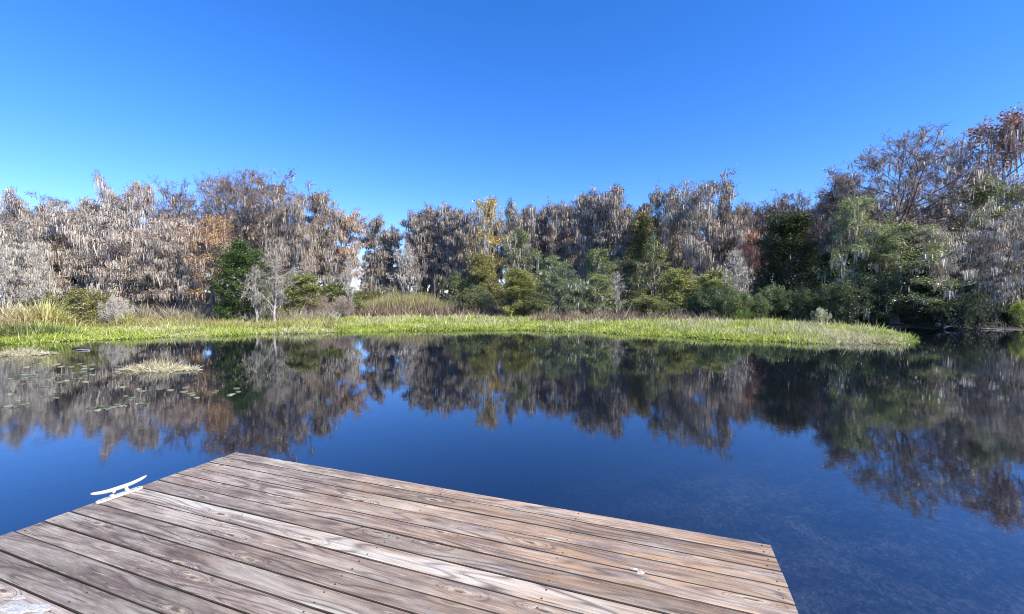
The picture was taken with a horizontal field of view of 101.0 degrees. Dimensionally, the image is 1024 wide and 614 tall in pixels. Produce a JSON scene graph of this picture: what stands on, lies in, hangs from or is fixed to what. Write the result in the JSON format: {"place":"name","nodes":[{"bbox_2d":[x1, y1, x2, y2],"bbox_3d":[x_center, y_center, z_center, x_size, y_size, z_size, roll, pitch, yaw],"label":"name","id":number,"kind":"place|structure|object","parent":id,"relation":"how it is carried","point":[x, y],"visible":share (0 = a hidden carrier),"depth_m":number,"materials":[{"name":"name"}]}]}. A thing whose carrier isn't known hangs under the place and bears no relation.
{"place":"outdoors","nodes":[
{"label":"outdoors","id":0,"kind":"place"},
{"bbox_2d":[0,306,1023,613],"bbox_3d":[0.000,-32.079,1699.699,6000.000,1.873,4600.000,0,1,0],"label":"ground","id":1,"kind":"structure","parent":0,"point":[846,502],"depth_m":8.35,"materials":[{"name":"liquid"}]},
{"bbox_2d":[0,242,27,312],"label":"bare tree","id":2,"kind":"object","parent":1,"relation":"on","point":[4,271],"visible":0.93,"depth_m":26.91,"materials":[{"name":"grey plant"}]},
{"bbox_2d":[0,201,56,306],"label":"cypress tree","id":3,"kind":"object","parent":1,"relation":"on","point":[28,218],"visible":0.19,"depth_m":36.97,"materials":[{"name":"grey plant"}]},
{"bbox_2d":[0,219,69,312],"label":"cypress tree","id":4,"kind":"object","parent":1,"relation":"on","point":[18,249],"visible":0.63,"depth_m":32.90,"materials":[{"name":"grey plant"}]},
{"bbox_2d":[14,242,56,307],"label":"bare tree","id":5,"kind":"object","parent":1,"relation":"on","point":[37,278],"visible":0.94,"depth_m":27.92,"materials":[{"name":"grey plant"}]},
{"bbox_2d":[0,319,82,337],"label":"reed clump","id":6,"kind":"object","parent":1,"relation":"on","point":[35,328],"visible":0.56,"depth_m":20.27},
{"bbox_2d":[0,300,83,328],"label":"reed clump","id":7,"kind":"object","parent":1,"relation":"on","point":[12,318],"visible":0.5,"depth_m":22.56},
{"bbox_2d":[0,186,84,292],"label":"cypress tree","id":8,"kind":"object","parent":1,"relation":"on","point":[15,204],"visible":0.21,"depth_m":42.27,"materials":[{"name":"grey plant"}]},
{"bbox_2d":[3,299,91,326],"bbox_3d":[-26.199,0.368,23.350,5.325,1.954,5.040,0,1,-16],"label":"reed clump","id":9,"kind":"object","parent":1,"relation":"on","point":[42,312],"visible":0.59,"depth_m":23.21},
{"bbox_2d":[22,196,133,309],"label":"cypress tree","id":10,"kind":"object","parent":1,"relation":"on","point":[85,203],"visible":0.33,"depth_m":41.90,"materials":[{"name":"grey plant"}]},
{"bbox_2d":[37,284,132,323],"bbox_3d":[-27.116,0.028,26.901,3.741,3.090,3.847,1,1,25],"label":"round bush","id":11,"kind":"object","parent":1,"relation":"on","point":[77,301],"visible":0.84,"depth_m":26.71,"materials":[{"name":"green plant"}]},
{"bbox_2d":[36,193,155,313],"bbox_3d":[-36.453,-4.651,37.581,8.184,11.246,7.871,0,1,3],"label":"cypress tree","id":12,"kind":"object","parent":1,"relation":"on","point":[69,225],"visible":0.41,"depth_m":36.70,"materials":[{"name":"grey plant"}]},
{"bbox_2d":[96,293,137,325],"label":"bare bush","id":13,"kind":"object","parent":1,"relation":"on","point":[113,307],"visible":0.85,"depth_m":26.39,"materials":[{"name":"grey plant"}]},
{"bbox_2d":[90,169,178,290],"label":"cypress tree","id":14,"kind":"object","parent":1,"relation":"on","point":[146,200],"visible":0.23,"depth_m":42.66,"materials":[{"name":"grey plant"}]},
{"bbox_2d":[71,208,198,307],"bbox_3d":[-30.639,-3.605,35.008,8.062,9.285,8.202,1,2,42],"label":"cypress tree","id":15,"kind":"object","parent":1,"relation":"on","point":[117,278],"visible":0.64,"depth_m":33.79,"materials":[{"name":"grey plant"}]},
{"bbox_2d":[130,216,218,311],"bbox_3d":[-26.653,-3.071,34.180,5.723,8.210,6.179,1,1,24],"label":"cypress tree","id":16,"kind":"object","parent":1,"relation":"on","point":[185,279],"visible":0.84,"depth_m":33.09,"materials":[{"name":"grey plant"}]},
{"bbox_2d":[145,177,214,266],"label":"cypress tree","id":17,"kind":"object","parent":1,"relation":"on","point":[175,206],"visible":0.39,"depth_m":46.68,"materials":[{"name":"grey plant"}]},
{"bbox_2d":[63,311,347,329],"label":"weeds","id":18,"kind":"object","parent":1,"relation":"on","point":[144,321],"visible":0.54,"depth_m":26.62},
{"bbox_2d":[174,213,241,316],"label":"autumn tree","id":19,"kind":"object","parent":1,"relation":"on","point":[213,238],"visible":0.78,"depth_m":32.13,"materials":[{"name":"brown plant"}]},
{"bbox_2d":[179,171,263,301],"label":"cypress tree","id":20,"kind":"object","parent":1,"relation":"on","point":[206,207],"visible":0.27,"depth_m":43.98,"materials":[{"name":"grey plant"}]},
{"bbox_2d":[124,298,345,320],"bbox_3d":[-22.998,-0.019,34.142,21.565,2.686,8.377,0,1,0],"label":"dead brush","id":21,"kind":"object","parent":1,"relation":"on","point":[163,313],"visible":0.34,"depth_m":31.42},
{"bbox_2d":[194,165,290,298],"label":"cypress tree","id":22,"kind":"object","parent":1,"relation":"on","point":[235,205],"visible":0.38,"depth_m":42.09,"materials":[{"name":"grey plant"}]},
{"bbox_2d":[204,238,284,319],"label":"evergreen tree","id":23,"kind":"object","parent":1,"relation":"on","point":[236,254],"visible":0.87,"depth_m":30.37,"materials":[{"name":"green plant"}]},
{"bbox_2d":[231,265,274,323],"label":"bare tree","id":24,"kind":"object","parent":1,"relation":"on","point":[255,301],"visible":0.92,"depth_m":28.43,"materials":[{"name":"grey plant"}]},
{"bbox_2d":[220,165,334,301],"bbox_3d":[-22.729,-6.295,40.814,10.026,14.395,9.168,0,1,23],"label":"cypress tree","id":25,"kind":"object","parent":1,"relation":"on","point":[276,193],"visible":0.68,"depth_m":39.62,"materials":[{"name":"grey plant"}]},
{"bbox_2d":[253,244,302,322],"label":"bare tree","id":26,"kind":"object","parent":1,"relation":"on","point":[275,283],"visible":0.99,"depth_m":28.93,"materials":[{"name":"grey plant"}]},
{"bbox_2d":[258,193,320,305],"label":"cypress tree","id":27,"kind":"object","parent":1,"relation":"on","point":[297,257],"visible":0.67,"depth_m":39.05,"materials":[{"name":"grey plant"}]},
{"bbox_2d":[262,272,328,314],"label":"evergreen tree","id":28,"kind":"object","parent":1,"relation":"on","point":[312,289],"visible":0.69,"depth_m":33.20,"materials":[{"name":"green plant"}]},
{"bbox_2d":[280,188,345,297],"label":"cypress tree","id":29,"kind":"object","parent":1,"relation":"on","point":[328,248],"visible":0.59,"depth_m":51.57,"materials":[{"name":"grey plant"}]},
{"bbox_2d":[312,281,367,313],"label":"evergreen tree","id":30,"kind":"object","parent":1,"relation":"on","point":[333,291],"visible":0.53,"depth_m":37.27,"materials":[{"name":"green plant"}]},
{"bbox_2d":[325,295,356,318],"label":"twiggy bush","id":31,"kind":"object","parent":1,"relation":"on","point":[343,305],"visible":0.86,"depth_m":33.21,"materials":[{"name":"grey plant"}]},
{"bbox_2d":[321,204,369,285],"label":"cypress tree","id":32,"kind":"object","parent":1,"relation":"on","point":[353,223],"visible":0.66,"depth_m":55.32,"materials":[{"name":"grey plant"}]},
{"bbox_2d":[326,256,368,314],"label":"bare tree","id":33,"kind":"object","parent":1,"relation":"on","point":[348,280],"visible":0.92,"depth_m":36.88,"materials":[{"name":"grey plant"}]},
{"bbox_2d":[353,212,395,290],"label":"cypress tree","id":34,"kind":"object","parent":1,"relation":"on","point":[375,272],"visible":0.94,"depth_m":72.83,"materials":[{"name":"grey plant"}]},
{"bbox_2d":[381,223,403,287],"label":"cypress tree","id":35,"kind":"object","parent":1,"relation":"on","point":[390,269],"visible":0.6,"depth_m":75.38,"materials":[{"name":"grey plant"}]},
{"bbox_2d":[378,242,423,295],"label":"bare tree","id":36,"kind":"object","parent":1,"relation":"on","point":[403,278],"visible":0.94,"depth_m":51.30,"materials":[{"name":"grey plant"}]},
{"bbox_2d":[358,288,454,312],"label":"reeds","id":37,"kind":"object","parent":1,"relation":"on","point":[420,299],"visible":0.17,"depth_m":40.75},
{"bbox_2d":[394,208,433,289],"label":"cypress tree","id":38,"kind":"object","parent":1,"relation":"on","point":[416,238],"visible":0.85,"depth_m":71.10,"materials":[{"name":"grey plant"}]},
{"bbox_2d":[412,202,451,298],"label":"cypress tree","id":39,"kind":"object","parent":1,"relation":"on","point":[433,260],"visible":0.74,"depth_m":72.22,"materials":[{"name":"grey plant"}]},
{"bbox_2d":[350,296,536,316],"bbox_3d":[-8.126,-0.216,40.459,22.338,3.049,7.321,0,1,0],"label":"dead brush","id":40,"kind":"object","parent":1,"relation":"on","point":[490,309],"visible":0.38,"depth_m":38.56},
{"bbox_2d":[431,201,473,300],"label":"cypress tree","id":41,"kind":"object","parent":1,"relation":"on","point":[448,265],"visible":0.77,"depth_m":70.78,"materials":[{"name":"grey plant"}]},
{"bbox_2d":[437,270,468,306],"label":"undergrowth bush","id":42,"kind":"object","parent":1,"relation":"on","point":[454,285],"visible":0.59,"depth_m":49.72,"materials":[{"name":"green plant"}]},
{"bbox_2d":[0,311,921,344],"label":"grass","id":43,"kind":"structure","parent":1,"relation":"on","point":[361,326],"depth_m":24.48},
{"bbox_2d":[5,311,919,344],"bbox_3d":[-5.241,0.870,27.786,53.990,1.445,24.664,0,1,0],"label":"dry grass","id":44,"kind":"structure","parent":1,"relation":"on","point":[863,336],"depth_m":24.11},
{"bbox_2d":[446,207,483,280],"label":"cypress tree","id":45,"kind":"object","parent":1,"relation":"on","point":[461,235],"visible":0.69,"depth_m":69.31,"materials":[{"name":"grey plant"}]},
{"bbox_2d":[446,283,496,312],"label":"bush","id":46,"kind":"object","parent":1,"relation":"on","point":[476,296],"visible":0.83,"depth_m":39.37,"materials":[{"name":"green plant"}]},
{"bbox_2d":[461,251,501,305],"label":"evergreen tree","id":47,"kind":"object","parent":1,"relation":"on","point":[483,264],"visible":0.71,"depth_m":49.33,"materials":[{"name":"green plant"}]},
{"bbox_2d":[458,194,511,277],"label":"autumn tree","id":48,"kind":"object","parent":1,"relation":"on","point":[488,217],"visible":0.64,"depth_m":56.74,"materials":[{"name":"yellow plant"}]},
{"bbox_2d":[493,268,545,315],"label":"evergreen tree","id":49,"kind":"object","parent":1,"relation":"on","point":[515,282],"visible":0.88,"depth_m":37.28,"materials":[{"name":"green plant"}]},
{"bbox_2d":[496,195,544,274],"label":"cypress tree","id":50,"kind":"object","parent":1,"relation":"on","point":[513,221],"visible":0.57,"depth_m":64.81,"materials":[{"name":"grey plant"}]},
{"bbox_2d":[503,226,544,289],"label":"mossy tree","id":51,"kind":"object","parent":1,"relation":"on","point":[522,242],"visible":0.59,"depth_m":54.57,"materials":[{"name":"green plant"}]},
{"bbox_2d":[520,204,552,284],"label":"cypress tree","id":52,"kind":"object","parent":1,"relation":"on","point":[535,241],"visible":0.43,"depth_m":70.95,"materials":[{"name":"grey plant"}]},
{"bbox_2d":[525,254,580,304],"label":"mossy tree","id":53,"kind":"object","parent":1,"relation":"on","point":[549,262],"visible":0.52,"depth_m":45.59,"materials":[{"name":"green plant"}]},
{"bbox_2d":[536,197,576,304],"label":"cypress tree","id":54,"kind":"object","parent":1,"relation":"on","point":[553,243],"visible":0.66,"depth_m":68.56,"materials":[{"name":"grey plant"}]},
{"bbox_2d":[525,266,592,313],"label":"evergreen tree","id":55,"kind":"object","parent":1,"relation":"on","point":[557,285],"visible":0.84,"depth_m":35.70,"materials":[{"name":"green plant"}]},
{"bbox_2d":[558,202,594,302],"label":"cypress tree","id":56,"kind":"object","parent":1,"relation":"on","point":[568,240],"visible":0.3,"depth_m":68.55,"materials":[{"name":"grey plant"}]},
{"bbox_2d":[564,184,613,308],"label":"cypress tree","id":57,"kind":"object","parent":1,"relation":"on","point":[582,243],"visible":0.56,"depth_m":60.88,"materials":[{"name":"grey plant"}]},
{"bbox_2d":[574,273,623,314],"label":"evergreen tree","id":58,"kind":"object","parent":1,"relation":"on","point":[598,280],"visible":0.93,"depth_m":36.63,"materials":[{"name":"green plant"}]},
{"bbox_2d":[572,246,628,310],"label":"mossy tree","id":59,"kind":"object","parent":1,"relation":"on","point":[596,257],"visible":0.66,"depth_m":43.75,"materials":[{"name":"green plant"}]},
{"bbox_2d":[573,182,636,307],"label":"cypress tree","id":60,"kind":"object","parent":1,"relation":"on","point":[617,214],"visible":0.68,"depth_m":58.51,"materials":[{"name":"grey plant"}]},
{"bbox_2d":[524,303,723,321],"bbox_3d":[9.712,0.417,33.686,17.714,1.912,7.587,0,1,0],"label":"dead brush","id":61,"kind":"object","parent":1,"relation":"on","point":[575,316],"visible":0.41,"depth_m":32.35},
{"bbox_2d":[609,257,648,310],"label":"mossy tree","id":62,"kind":"object","parent":1,"relation":"on","point":[626,266],"visible":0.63,"depth_m":45.27,"materials":[{"name":"green plant"}]},
{"bbox_2d":[621,211,667,280],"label":"evergreen tree","id":63,"kind":"object","parent":1,"relation":"on","point":[641,230],"visible":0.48,"depth_m":55.08,"materials":[{"name":"green plant"}]},
{"bbox_2d":[626,235,682,302],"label":"mossy tree","id":64,"kind":"object","parent":1,"relation":"on","point":[648,268],"visible":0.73,"depth_m":42.44,"materials":[{"name":"green plant"}]},
{"bbox_2d":[627,293,684,315],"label":"bush","id":65,"kind":"object","parent":1,"relation":"on","point":[649,303],"visible":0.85,"depth_m":34.28,"materials":[{"name":"green plant"}]},
{"bbox_2d":[642,181,684,279],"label":"cypress tree","id":66,"kind":"object","parent":1,"relation":"on","point":[656,202],"visible":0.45,"depth_m":57.26,"materials":[{"name":"grey plant"}]},
{"bbox_2d":[651,265,701,312],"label":"evergreen tree","id":67,"kind":"object","parent":1,"relation":"on","point":[679,277],"visible":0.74,"depth_m":37.51,"materials":[{"name":"green plant"}]},
{"bbox_2d":[666,195,700,277],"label":"cypress tree","id":68,"kind":"object","parent":1,"relation":"on","point":[683,262],"visible":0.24,"depth_m":58.96,"materials":[{"name":"grey plant"}]},
{"bbox_2d":[674,292,709,316],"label":"bush","id":69,"kind":"object","parent":1,"relation":"on","point":[691,299],"visible":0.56,"depth_m":34.53,"materials":[{"name":"green plant"}]},
{"bbox_2d":[659,164,761,288],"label":"cypress tree","id":70,"kind":"object","parent":1,"relation":"on","point":[697,211],"visible":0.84,"depth_m":48.58,"materials":[{"name":"grey plant"}]},
{"bbox_2d":[687,269,738,311],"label":"evergreen tree","id":71,"kind":"object","parent":1,"relation":"on","point":[715,279],"visible":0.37,"depth_m":36.29,"materials":[{"name":"green plant"}]},
{"bbox_2d":[694,283,732,316],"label":"undergrowth bush","id":72,"kind":"object","parent":1,"relation":"on","point":[709,291],"visible":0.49,"depth_m":33.47,"materials":[{"name":"green plant"}]},
{"bbox_2d":[702,284,744,319],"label":"undergrowth bush","id":73,"kind":"object","parent":1,"relation":"on","point":[728,305],"visible":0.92,"depth_m":31.57,"materials":[{"name":"green plant"}]},
{"bbox_2d":[714,245,756,316],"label":"bare tree","id":74,"kind":"object","parent":1,"relation":"on","point":[737,275],"visible":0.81,"depth_m":32.81,"materials":[{"name":"grey plant"}]},
{"bbox_2d":[709,199,765,293],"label":"cypress tree","id":75,"kind":"object","parent":1,"relation":"on","point":[737,213],"visible":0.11,"depth_m":50.66,"materials":[{"name":"grey plant"}]},
{"bbox_2d":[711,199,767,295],"bbox_3d":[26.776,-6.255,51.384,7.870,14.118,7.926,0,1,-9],"label":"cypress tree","id":76,"kind":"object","parent":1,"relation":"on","point":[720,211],"visible":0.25,"depth_m":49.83,"materials":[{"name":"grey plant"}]},
{"bbox_2d":[730,230,768,296],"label":"autumn tree","id":77,"kind":"object","parent":1,"relation":"on","point":[751,247],"visible":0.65,"depth_m":43.75,"materials":[{"name":"grey plant"}]},
{"bbox_2d":[746,292,774,319],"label":"undergrowth bush","id":78,"kind":"object","parent":1,"relation":"on","point":[761,302],"visible":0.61,"depth_m":32.10,"materials":[{"name":"green plant"}]},
{"bbox_2d":[732,194,807,293],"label":"cypress tree","id":79,"kind":"object","parent":1,"relation":"on","point":[763,218],"visible":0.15,"depth_m":50.60,"materials":[{"name":"grey plant"}]},
{"bbox_2d":[752,281,793,318],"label":"undergrowth bush","id":80,"kind":"object","parent":1,"relation":"on","point":[771,295],"visible":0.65,"depth_m":33.43,"materials":[{"name":"green plant"}]},
{"bbox_2d":[740,208,833,317],"bbox_3d":[25.793,-3.420,37.332,7.068,10.695,8.439,-1,1,-26],"label":"evergreen tree","id":81,"kind":"object","parent":1,"relation":"on","point":[791,231],"visible":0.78,"depth_m":37.13,"materials":[{"name":"green plant"}]},
{"bbox_2d":[750,188,830,284],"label":"cypress tree","id":82,"kind":"object","parent":1,"relation":"on","point":[779,203],"visible":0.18,"depth_m":50.88,"materials":[{"name":"grey plant"}]},
{"bbox_2d":[777,285,821,321],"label":"undergrowth bush","id":83,"kind":"object","parent":1,"relation":"on","point":[798,304],"visible":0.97,"depth_m":32.65,"materials":[{"name":"green plant"}]},
{"bbox_2d":[787,194,849,292],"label":"cypress tree","id":84,"kind":"object","parent":1,"relation":"on","point":[813,227],"visible":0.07,"depth_m":46.88,"materials":[{"name":"green plant"}]},
{"bbox_2d":[811,274,872,324],"bbox_3d":[24.133,-0.344,30.995,3.339,4.331,3.247,1,1,26],"label":"undergrowth bush","id":85,"kind":"object","parent":1,"relation":"on","point":[843,295],"visible":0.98,"depth_m":30.42,"materials":[{"name":"green plant"}]},
{"bbox_2d":[808,172,880,265],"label":"cypress tree","id":86,"kind":"object","parent":1,"relation":"on","point":[831,201],"visible":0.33,"depth_m":41.64,"materials":[{"name":"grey plant"}]},
{"bbox_2d":[812,192,902,322],"bbox_3d":[27.020,-3.843,33.099,5.923,10.186,5.849,0,1,1],"label":"mossy tree","id":87,"kind":"object","parent":1,"relation":"on","point":[850,220],"visible":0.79,"depth_m":32.70,"materials":[{"name":"green plant"}]},
{"bbox_2d":[851,276,902,324],"bbox_3d":[27.131,-0.490,31.369,4.466,3.870,2.830,-1,1,-29],"label":"undergrowth bush","id":88,"kind":"object","parent":1,"relation":"on","point":[875,313],"visible":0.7,"depth_m":30.89,"materials":[{"name":"green plant"}]},
{"bbox_2d":[870,277,926,323],"bbox_3d":[28.065,-0.520,31.477,4.044,3.657,3.254,0,1,-3],"label":"undergrowth bush","id":89,"kind":"object","parent":1,"relation":"on","point":[896,288],"visible":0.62,"depth_m":30.67,"materials":[{"name":"green plant"}]},
{"bbox_2d":[833,220,979,323],"bbox_3d":[28.066,-2.563,31.082,7.562,7.686,7.599,0,1,2],"label":"mossy tree","id":90,"kind":"object","parent":1,"relation":"on","point":[894,248],"visible":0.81,"depth_m":30.22,"materials":[{"name":"green plant"}]},
{"bbox_2d":[812,121,1020,282],"bbox_3d":[33.132,-7.223,35.988,13.139,16.626,12.123,1,1,37],"label":"cypress tree","id":91,"kind":"object","parent":1,"relation":"on","point":[910,179],"visible":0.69,"depth_m":34.37,"materials":[{"name":"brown plant"}]},
{"bbox_2d":[892,299,940,325],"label":"undergrowth bush","id":92,"kind":"object","parent":1,"relation":"on","point":[922,319],"visible":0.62,"depth_m":29.54,"materials":[{"name":"green plant"}]},
{"bbox_2d":[924,295,957,326],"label":"undergrowth bush","id":93,"kind":"object","parent":1,"relation":"on","point":[946,303],"visible":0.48,"depth_m":28.42,"materials":[{"name":"green plant"}]},
{"bbox_2d":[882,142,1023,251],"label":"cypress tree","id":94,"kind":"object","parent":1,"relation":"on","point":[961,164],"visible":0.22,"depth_m":39.23,"materials":[{"name":"grey plant"}]},
{"bbox_2d":[933,298,988,328],"bbox_3d":[29.132,0.427,27.227,2.850,2.154,2.294,0,1,-19],"label":"undergrowth bush","id":95,"kind":"object","parent":1,"relation":"on","point":[966,322],"visible":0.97,"depth_m":27.17,"materials":[{"name":"green plant"}]},
{"bbox_2d":[903,218,1023,307],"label":"mossy tree","id":96,"kind":"object","parent":1,"relation":"on","point":[995,258],"visible":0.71,"depth_m":29.52,"materials":[{"name":"grey plant"}]},
{"bbox_2d":[905,173,1023,287],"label":"mossy tree","id":97,"kind":"object","parent":1,"relation":"on","point":[983,197],"visible":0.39,"depth_m":33.62,"materials":[{"name":"green plant"}]},
{"bbox_2d":[929,102,1023,254],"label":"maple tree","id":98,"kind":"object","parent":1,"relation":"on","point":[1008,134],"visible":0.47,"depth_m":37.17,"materials":[{"name":"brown plant"}]},
{"bbox_2d":[949,286,1009,329],"bbox_3d":[30.036,0.196,27.204,2.309,3.195,2.246,0,1,-19],"label":"undergrowth bush","id":99,"kind":"object","parent":1,"relation":"on","point":[983,302],"visible":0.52,"depth_m":27.06,"materials":[{"name":"green plant"}]},
{"bbox_2d":[949,198,1023,315],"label":"mossy tree","id":100,"kind":"object","parent":1,"relation":"on","point":[1017,214],"visible":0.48,"depth_m":29.13,"materials":[{"name":"grey plant"}]},
{"bbox_2d":[969,171,1023,268],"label":"mossy tree","id":101,"kind":"object","parent":1,"relation":"on","point":[1019,185],"visible":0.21,"depth_m":34.38,"materials":[{"name":"grey plant"}]},
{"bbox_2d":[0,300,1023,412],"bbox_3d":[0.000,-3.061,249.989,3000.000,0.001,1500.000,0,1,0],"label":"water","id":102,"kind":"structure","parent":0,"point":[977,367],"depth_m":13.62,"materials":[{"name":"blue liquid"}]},
{"bbox_2d":[0,343,60,356],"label":"grass tussock","id":103,"kind":"object","parent":102,"relation":"in","point":[23,352],"depth_m":14.94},
{"bbox_2d":[119,349,202,372],"bbox_3d":[-9.783,1.526,11.797,2.370,0.851,1.392,0,1,0],"label":"grass tussock","id":104,"kind":"object","parent":102,"relation":"in","point":[164,366],"depth_m":11.70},
{"bbox_2d":[0,452,797,613],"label":"wooden dock","id":105,"kind":"object","parent":102,"relation":"in","point":[237,533],"visible":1,"depth_m":2.56,"materials":[{"name":"brown wood"}]},
{"bbox_2d":[90,475,146,503],"bbox_3d":[-3.102,1.444,3.343,0.058,0.093,0.359,0,1,22],"label":"dock cleat","id":106,"kind":"object","parent":105,"relation":"on","point":[120,494],"visible":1,"depth_m":3.33,"materials":[{"name":"white metal"}]},
{"bbox_2d":[0,0,1023,291],"label":"sky","id":107,"kind":"structure","parent":0,"point":[393,107],"materials":[{"name":"blue"}]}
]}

